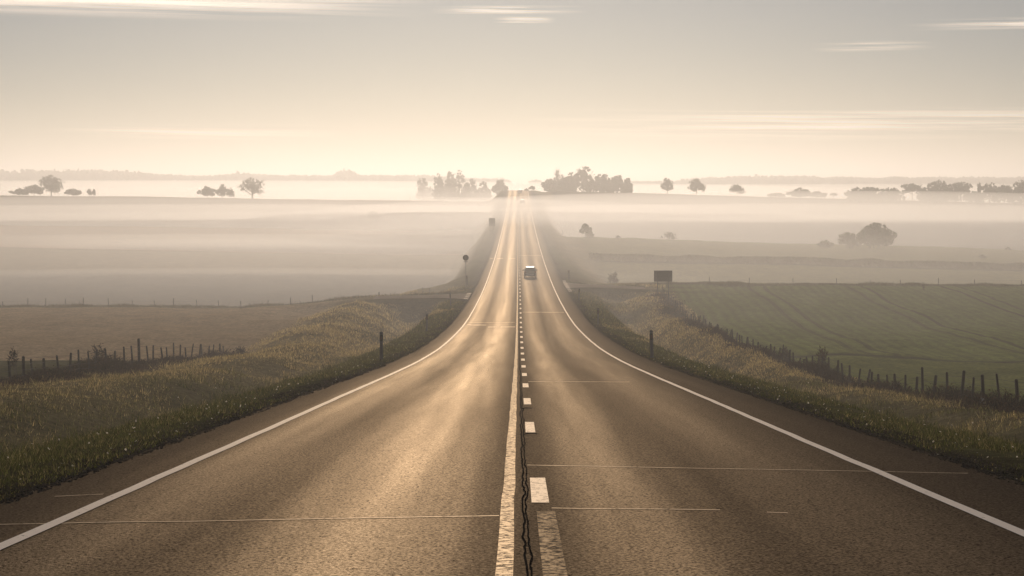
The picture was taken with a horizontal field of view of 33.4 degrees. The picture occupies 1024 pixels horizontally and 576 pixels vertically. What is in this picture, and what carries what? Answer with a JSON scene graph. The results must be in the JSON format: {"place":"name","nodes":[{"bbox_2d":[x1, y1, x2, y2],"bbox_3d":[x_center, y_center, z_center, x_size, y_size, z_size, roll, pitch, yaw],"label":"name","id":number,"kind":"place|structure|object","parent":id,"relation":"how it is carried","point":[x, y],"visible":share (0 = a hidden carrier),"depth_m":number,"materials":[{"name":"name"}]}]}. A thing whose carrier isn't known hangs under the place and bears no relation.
{"place":"outdoors","nodes":[
{"label":"outdoors","id":0,"kind":"place"},
{"bbox_2d":[373,293,471,298],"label":"side road","id":1,"kind":"structure","parent":0,"point":[462,296],"depth_m":200.94,"materials":[{"name":"grey asphalt"}]},
{"bbox_2d":[0,190,1023,575],"bbox_3d":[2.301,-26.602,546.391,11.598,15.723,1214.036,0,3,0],"label":"road","id":2,"kind":"structure","parent":0,"point":[384,468],"depth_m":19.99,"materials":[{"name":"grey asphalt"}]},
{"bbox_2d":[0,515,498,524],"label":"cross joint","id":3,"kind":"object","parent":2,"relation":"on","point":[259,519],"visible":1,"depth_m":16.45,"materials":[{"name":"grey asphalt"}]},
{"bbox_2d":[0,195,508,549],"bbox_3d":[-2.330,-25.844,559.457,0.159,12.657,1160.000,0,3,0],"label":"edge line","id":4,"kind":"object","parent":2,"relation":"on","point":[34,531],"visible":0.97,"depth_m":21.40,"materials":[{"name":"white paint"}]},
{"bbox_2d":[495,256,517,575],"bbox_3d":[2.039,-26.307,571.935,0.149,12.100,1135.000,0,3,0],"label":"line","id":5,"kind":"object","parent":2,"relation":"on","point":[505,559],"visible":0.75,"depth_m":18.46,"materials":[{"name":"paint"}]},
{"bbox_2d":[490,255,540,258],"bbox_3d":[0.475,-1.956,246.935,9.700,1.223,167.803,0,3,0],"label":"joint","id":6,"kind":"object","parent":2,"relation":"on","point":[520,255],"visible":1,"depth_m":329.93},
{"bbox_2d":[519,332,532,575],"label":"road joint","id":7,"kind":"object","parent":2,"relation":"on","point":[525,559],"visible":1,"depth_m":18.21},
{"bbox_2d":[523,266,537,277],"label":"car","id":8,"kind":"object","parent":2,"relation":"on","point":[529,270],"visible":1,"depth_m":248.19,"materials":[{"name":"grey paint"}]},
{"bbox_2d":[519,235,548,501],"bbox_3d":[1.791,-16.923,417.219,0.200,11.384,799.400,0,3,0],"label":"dashed line","id":9,"kind":"object","parent":2,"relation":"on","point":[539,492],"visible":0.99,"depth_m":20.15,"materials":[{"name":"white paint"}]},
{"bbox_2d":[537,511,567,575],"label":"faded line","id":10,"kind":"object","parent":2,"relation":"on","point":[552,559],"visible":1,"depth_m":14.56,"materials":[{"name":"paint"}]},
{"bbox_2d":[578,508,786,512],"bbox_3d":[1.595,2.247,17.352,2.390,0.020,0.182,1,3,9],"label":"cross joint","id":11,"kind":"object","parent":2,"relation":"on","point":[687,509],"visible":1,"depth_m":17.37,"materials":[{"name":"asphalt"}]},
{"bbox_2d":[548,465,935,472],"bbox_3d":[2.995,2.344,22.123,5.663,0.052,0.078,1,3,10],"label":"cross joint","id":12,"kind":"object","parent":2,"relation":"on","point":[730,468],"visible":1,"depth_m":22.17,"materials":[{"name":"asphalt"}]},
{"bbox_2d":[528,194,1023,535],"bbox_3d":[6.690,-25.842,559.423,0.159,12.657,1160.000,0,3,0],"label":"edge line","id":13,"kind":"object","parent":2,"relation":"on","point":[1010,527],"visible":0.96,"depth_m":22.83,"materials":[{"name":"white paint"}]},
{"bbox_2d":[0,180,1023,502],"bbox_3d":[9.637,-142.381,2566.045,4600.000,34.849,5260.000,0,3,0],"label":"ground","id":14,"kind":"structure","parent":0,"point":[148,244],"depth_m":324.57,"materials":[{"name":"green plant"}]},
{"bbox_2d":[5,346,19,373],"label":"dry weed","id":15,"kind":"object","parent":14,"relation":"on","point":[13,357],"visible":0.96,"depth_m":78.38,"materials":[{"name":"brown plant"}]},
{"bbox_2d":[8,187,28,195],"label":"bush","id":16,"kind":"object","parent":14,"relation":"on","point":[20,191],"visible":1,"depth_m":785.54,"materials":[{"name":"grey plant"}]},
{"bbox_2d":[24,184,43,194],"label":"bush","id":17,"kind":"object","parent":14,"relation":"on","point":[35,188],"visible":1,"depth_m":791.26,"materials":[{"name":"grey plant"}]},
{"bbox_2d":[37,175,66,195],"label":"broadleaf tree","id":18,"kind":"object","parent":14,"relation":"on","point":[50,184],"visible":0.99,"depth_m":787.91,"materials":[{"name":"grey plant"}]},
{"bbox_2d":[64,189,81,195],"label":"bush","id":19,"kind":"object","parent":14,"relation":"on","point":[73,192],"visible":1,"depth_m":788.22,"materials":[{"name":"grey plant"}]},
{"bbox_2d":[88,343,107,359],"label":"dry weed","id":20,"kind":"object","parent":14,"relation":"on","point":[100,351],"visible":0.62,"depth_m":95.39,"materials":[{"name":"brown plant"}]},
{"bbox_2d":[5,338,223,379],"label":"post and wire fence","id":21,"kind":"object","parent":14,"relation":"on","point":[69,360],"visible":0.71,"depth_m":88.37,"materials":[{"name":"brown wood"}]},
{"bbox_2d":[0,345,241,389],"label":"undergrowth","id":22,"kind":"object","parent":14,"relation":"on","point":[119,367],"visible":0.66,"depth_m":87.78,"materials":[{"name":"plant"}]},
{"bbox_2d":[0,295,312,306],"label":"post and wire fence","id":23,"kind":"object","parent":14,"relation":"on","point":[154,302],"visible":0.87,"depth_m":207.10,"materials":[{"name":"brown wood"}]},
{"bbox_2d":[197,186,216,197],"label":"bush","id":24,"kind":"object","parent":14,"relation":"on","point":[206,191],"visible":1,"depth_m":786.13,"materials":[{"name":"grey plant"}]},
{"bbox_2d":[215,184,229,197],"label":"bush","id":25,"kind":"object","parent":14,"relation":"on","point":[221,189],"visible":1,"depth_m":790.42,"materials":[{"name":"grey plant"}]},
{"bbox_2d":[0,290,460,309],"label":"rough grass","id":26,"kind":"structure","parent":14,"relation":"on","point":[76,305],"depth_m":205.53,"materials":[{"name":"green plant"}]},
{"bbox_2d":[226,187,234,196],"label":"bush","id":27,"kind":"object","parent":14,"relation":"on","point":[231,191],"visible":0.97,"depth_m":797.36,"materials":[{"name":"grey plant"}]},
{"bbox_2d":[233,346,249,353],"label":"bare bush","id":28,"kind":"object","parent":14,"relation":"on","point":[239,350],"visible":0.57,"depth_m":127.45,"materials":[{"name":"brown plant"}]},
{"bbox_2d":[237,177,264,198],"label":"broadleaf tree","id":29,"kind":"object","parent":14,"relation":"on","point":[252,187],"visible":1,"depth_m":784.99,"materials":[{"name":"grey plant"}]},
{"bbox_2d":[0,168,541,189],"bbox_3d":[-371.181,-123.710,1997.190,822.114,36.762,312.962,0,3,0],"label":"woods","id":30,"kind":"object","parent":14,"relation":"on","point":[349,176],"visible":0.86,"depth_m":1869.58,"materials":[{"name":"plant"}]},
{"bbox_2d":[367,212,383,222],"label":"misty tree","id":31,"kind":"object","parent":14,"relation":"on","point":[374,216],"visible":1,"depth_m":638.08,"materials":[{"name":"grey plant"}]},
{"bbox_2d":[380,332,382,359],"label":"delineator post","id":32,"kind":"object","parent":14,"relation":"on","point":[381,345],"visible":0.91,"depth_m":80.26,"materials":[{"name":"black plastic"}]},
{"bbox_2d":[416,178,433,200],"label":"misty tree","id":33,"kind":"object","parent":14,"relation":"on","point":[424,195],"visible":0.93,"depth_m":1057.18,"materials":[{"name":"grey plant"}]},
{"bbox_2d":[426,314,427,330],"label":"delineator post","id":34,"kind":"object","parent":14,"relation":"on","point":[426,322],"visible":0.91,"depth_m":130.35,"materials":[{"name":"white plastic"}]},
{"bbox_2d":[431,173,446,200],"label":"misty tree","id":35,"kind":"object","parent":14,"relation":"on","point":[440,190],"visible":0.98,"depth_m":1007.61,"materials":[{"name":"grey plant"}]},
{"bbox_2d":[444,171,458,201],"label":"misty tree","id":36,"kind":"object","parent":14,"relation":"on","point":[448,182],"visible":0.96,"depth_m":1016.97,"materials":[{"name":"grey plant"}]},
{"bbox_2d":[445,170,470,201],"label":"misty tree","id":37,"kind":"object","parent":14,"relation":"on","point":[463,196],"visible":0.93,"depth_m":1011.69,"materials":[{"name":"grey plant"}]},
{"bbox_2d":[463,255,468,287],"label":"round sign","id":38,"kind":"object","parent":14,"relation":"on","point":[465,257],"visible":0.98,"depth_m":222.23,"materials":[{"name":"metal"}]},
{"bbox_2d":[462,179,476,200],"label":"misty tree","id":39,"kind":"object","parent":14,"relation":"on","point":[473,189],"visible":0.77,"depth_m":1022.00,"materials":[{"name":"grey plant"}]},
{"bbox_2d":[472,181,491,201],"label":"misty tree","id":40,"kind":"object","parent":14,"relation":"on","point":[482,197],"visible":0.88,"depth_m":1017.07,"materials":[{"name":"grey plant"}]},
{"bbox_2d":[489,218,494,225],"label":"square sign","id":41,"kind":"object","parent":14,"relation":"on","point":[491,221],"visible":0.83,"depth_m":454.80,"materials":[{"name":"white plastic"}]},
{"bbox_2d":[491,179,508,194],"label":"misty tree","id":42,"kind":"object","parent":14,"relation":"on","point":[499,185],"visible":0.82,"depth_m":956.96,"materials":[{"name":"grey plant"}]},
{"bbox_2d":[0,284,1023,499],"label":"verge grass","id":43,"kind":"structure","parent":14,"relation":"on","point":[13,466],"depth_m":61.26,"materials":[{"name":"green plant"}]},
{"bbox_2d":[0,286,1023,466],"bbox_3d":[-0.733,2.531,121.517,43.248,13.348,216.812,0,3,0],"label":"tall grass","id":44,"kind":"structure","parent":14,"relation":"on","point":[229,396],"depth_m":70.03,"materials":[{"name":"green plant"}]},
{"bbox_2d":[0,365,1023,506],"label":"gravel","id":45,"kind":"structure","parent":14,"relation":"on","point":[280,402],"depth_m":28.60,"materials":[{"name":"gravel"}]},
{"bbox_2d":[541,177,559,191],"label":"dense tree","id":46,"kind":"object","parent":14,"relation":"on","point":[549,185],"visible":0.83,"depth_m":846.43,"materials":[{"name":"grey plant"}]},
{"bbox_2d":[554,168,560,179],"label":"bare tree","id":47,"kind":"object","parent":14,"relation":"on","point":[556,174],"visible":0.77,"depth_m":859.76,"materials":[{"name":"grey plant"}]},
{"bbox_2d":[557,176,578,191],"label":"dense tree","id":48,"kind":"object","parent":14,"relation":"on","point":[565,184],"visible":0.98,"depth_m":840.29,"materials":[{"name":"grey plant"}]},
{"bbox_2d":[568,166,597,191],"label":"dense tree","id":49,"kind":"object","parent":14,"relation":"on","point":[581,175],"visible":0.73,"depth_m":853.95,"materials":[{"name":"grey plant"}]},
{"bbox_2d":[579,224,591,237],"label":"tree","id":50,"kind":"object","parent":14,"relation":"on","point":[586,228],"visible":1,"depth_m":431.00,"materials":[{"name":"grey plant"}]},
{"bbox_2d":[586,231,593,237],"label":"bush","id":51,"kind":"object","parent":14,"relation":"on","point":[590,234],"visible":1,"depth_m":429.62,"materials":[{"name":"grey plant"}]},
{"bbox_2d":[588,174,615,191],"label":"dense tree","id":52,"kind":"object","parent":14,"relation":"on","point":[602,184],"visible":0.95,"depth_m":846.49,"materials":[{"name":"grey plant"}]},
{"bbox_2d":[604,270,618,283],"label":"bare bush","id":53,"kind":"object","parent":14,"relation":"on","point":[610,279],"visible":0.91,"depth_m":261.89,"materials":[{"name":"grey plant"}]},
{"bbox_2d":[611,175,623,192],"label":"dense tree","id":54,"kind":"object","parent":14,"relation":"on","point":[619,183],"visible":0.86,"depth_m":850.55,"materials":[{"name":"grey plant"}]},
{"bbox_2d":[621,177,633,192],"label":"dense tree","id":55,"kind":"object","parent":14,"relation":"on","point":[627,186],"visible":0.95,"depth_m":844.91,"materials":[{"name":"grey plant"}]},
{"bbox_2d":[649,330,653,357],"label":"delineator post","id":56,"kind":"object","parent":14,"relation":"on","point":[651,345],"visible":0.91,"depth_m":82.21,"materials":[{"name":"black plastic"}]},
{"bbox_2d":[654,270,671,293],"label":"sign board","id":57,"kind":"object","parent":14,"relation":"on","point":[662,275],"visible":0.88,"depth_m":214.24,"materials":[{"name":"grey metal"}]},
{"bbox_2d":[660,178,672,193],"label":"broadleaf tree","id":58,"kind":"object","parent":14,"relation":"on","point":[667,183],"visible":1,"depth_m":809.49,"materials":[{"name":"grey plant"}]},
{"bbox_2d":[661,231,676,239],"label":"bush","id":59,"kind":"object","parent":14,"relation":"on","point":[670,235],"visible":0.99,"depth_m":431.50,"materials":[{"name":"grey plant"}]},
{"bbox_2d":[687,178,705,194],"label":"broadleaf tree","id":60,"kind":"object","parent":14,"relation":"on","point":[696,184],"visible":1,"depth_m":808.75,"materials":[{"name":"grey plant"}]},
{"bbox_2d":[729,183,745,195],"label":"broadleaf tree","id":61,"kind":"object","parent":14,"relation":"on","point":[738,188],"visible":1,"depth_m":809.79,"materials":[{"name":"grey plant"}]},
{"bbox_2d":[767,193,785,196],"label":"bush","id":62,"kind":"object","parent":14,"relation":"on","point":[776,194],"visible":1,"depth_m":808.63,"materials":[{"name":"grey plant"}]},
{"bbox_2d":[780,347,790,360],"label":"bare bush","id":63,"kind":"object","parent":14,"relation":"on","point":[786,350],"visible":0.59,"depth_m":116.27,"materials":[{"name":"brown plant"}]},
{"bbox_2d":[568,280,1023,287],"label":"rough grass","id":64,"kind":"structure","parent":14,"relation":"on","point":[741,283],"depth_m":231.45,"materials":[{"name":"green plant"}]},
{"bbox_2d":[786,187,813,196],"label":"bush","id":65,"kind":"object","parent":14,"relation":"on","point":[800,193],"visible":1,"depth_m":810.29,"materials":[{"name":"grey plant"}]},
{"bbox_2d":[589,252,1023,269],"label":"hedge","id":66,"kind":"object","parent":14,"relation":"on","point":[842,262],"visible":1,"depth_m":338.26,"materials":[{"name":"plant"}]},
{"bbox_2d":[808,191,827,197],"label":"bush","id":67,"kind":"object","parent":14,"relation":"on","point":[820,194],"visible":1,"depth_m":808.45,"materials":[{"name":"grey plant"}]},
{"bbox_2d":[814,346,827,367],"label":"sapling","id":68,"kind":"object","parent":14,"relation":"on","point":[822,352],"visible":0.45,"depth_m":101.25,"materials":[{"name":"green plant"}]},
{"bbox_2d":[817,240,833,247],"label":"bush","id":69,"kind":"object","parent":14,"relation":"on","point":[826,244],"visible":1,"depth_m":412.00,"materials":[{"name":"grey plant"}]},
{"bbox_2d":[630,174,1023,190],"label":"woods","id":70,"kind":"object","parent":14,"relation":"on","point":[778,180],"visible":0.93,"depth_m":1873.73,"materials":[{"name":"plant"}]},
{"bbox_2d":[645,292,1023,433],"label":"undergrowth","id":71,"kind":"object","parent":14,"relation":"on","point":[1012,405],"visible":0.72,"depth_m":81.91,"materials":[{"name":"green plant"}]},
{"bbox_2d":[662,285,1023,401],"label":"post and wire fence","id":72,"kind":"object","parent":14,"relation":"on","point":[962,382],"visible":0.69,"depth_m":86.33,"materials":[{"name":"brown wood"}]},
{"bbox_2d":[837,232,863,248],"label":"bush","id":73,"kind":"object","parent":14,"relation":"on","point":[853,241],"visible":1,"depth_m":413.61,"materials":[{"name":"grey plant"}]},
{"bbox_2d":[844,187,868,203],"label":"belt tree","id":74,"kind":"object","parent":14,"relation":"on","point":[854,195],"visible":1,"depth_m":756.41,"materials":[{"name":"beige plant"}]},
{"bbox_2d":[709,277,1021,284],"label":"post and wire fence","id":75,"kind":"object","parent":14,"relation":"on","point":[900,280],"visible":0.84,"depth_m":232.11,"materials":[{"name":"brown wood"}]},
{"bbox_2d":[862,187,881,201],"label":"belt tree","id":76,"kind":"object","parent":14,"relation":"on","point":[872,195],"visible":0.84,"depth_m":761.94,"materials":[{"name":"beige plant"}]},
{"bbox_2d":[856,222,897,248],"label":"bush","id":77,"kind":"object","parent":14,"relation":"on","point":[873,234],"visible":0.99,"depth_m":415.54,"materials":[{"name":"grey plant"}]},
{"bbox_2d":[878,187,905,201],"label":"belt tree","id":78,"kind":"object","parent":14,"relation":"on","point":[892,194],"visible":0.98,"depth_m":768.30,"materials":[{"name":"beige plant"}]},
{"bbox_2d":[900,183,922,202],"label":"tree","id":79,"kind":"object","parent":14,"relation":"on","point":[911,187],"visible":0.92,"depth_m":774.44,"materials":[{"name":"grey plant"}]},
{"bbox_2d":[915,186,938,204],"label":"belt tree","id":80,"kind":"object","parent":14,"relation":"on","point":[928,194],"visible":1,"depth_m":756.01,"materials":[{"name":"beige plant"}]},
{"bbox_2d":[927,178,953,204],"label":"belt tree","id":81,"kind":"object","parent":14,"relation":"on","point":[943,188],"visible":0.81,"depth_m":763.02,"materials":[{"name":"grey plant"}]},
{"bbox_2d":[939,190,961,202],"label":"belt tree","id":82,"kind":"object","parent":14,"relation":"on","point":[952,197],"visible":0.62,"depth_m":773.72,"materials":[{"name":"beige plant"}]},
{"bbox_2d":[949,181,972,203],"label":"broadleaf tree","id":83,"kind":"object","parent":14,"relation":"on","point":[958,188],"visible":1,"depth_m":767.87,"materials":[{"name":"grey plant"}]},
{"bbox_2d":[962,191,984,203],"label":"conifer","id":84,"kind":"object","parent":14,"relation":"on","point":[971,199],"visible":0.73,"depth_m":769.08,"materials":[{"name":"beige plant"}]},
{"bbox_2d":[975,182,982,206],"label":"conifer","id":85,"kind":"object","parent":14,"relation":"on","point":[979,197],"visible":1,"depth_m":757.61,"materials":[{"name":"beige plant"}]},
{"bbox_2d":[981,182,1000,205],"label":"tree","id":86,"kind":"object","parent":14,"relation":"on","point":[990,191],"visible":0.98,"depth_m":761.87,"materials":[{"name":"grey plant"}]},
{"bbox_2d":[995,185,1012,204],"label":"belt tree","id":87,"kind":"object","parent":14,"relation":"on","point":[1004,191],"visible":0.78,"depth_m":773.67,"materials":[{"name":"beige plant"}]},
{"bbox_2d":[1006,180,1023,207],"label":"belt tree","id":88,"kind":"object","parent":14,"relation":"on","point":[1016,193],"visible":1,"depth_m":755.68,"materials":[{"name":"beige plant"}]},
{"bbox_2d":[0,0,1023,185],"label":"sky","id":89,"kind":"structure","parent":0,"point":[517,91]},
{"bbox_2d":[563,282,644,288],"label":"side road","id":90,"kind":"structure","parent":0,"point":[571,285],"depth_m":226.20,"materials":[{"name":"grey asphalt"}]}
]}

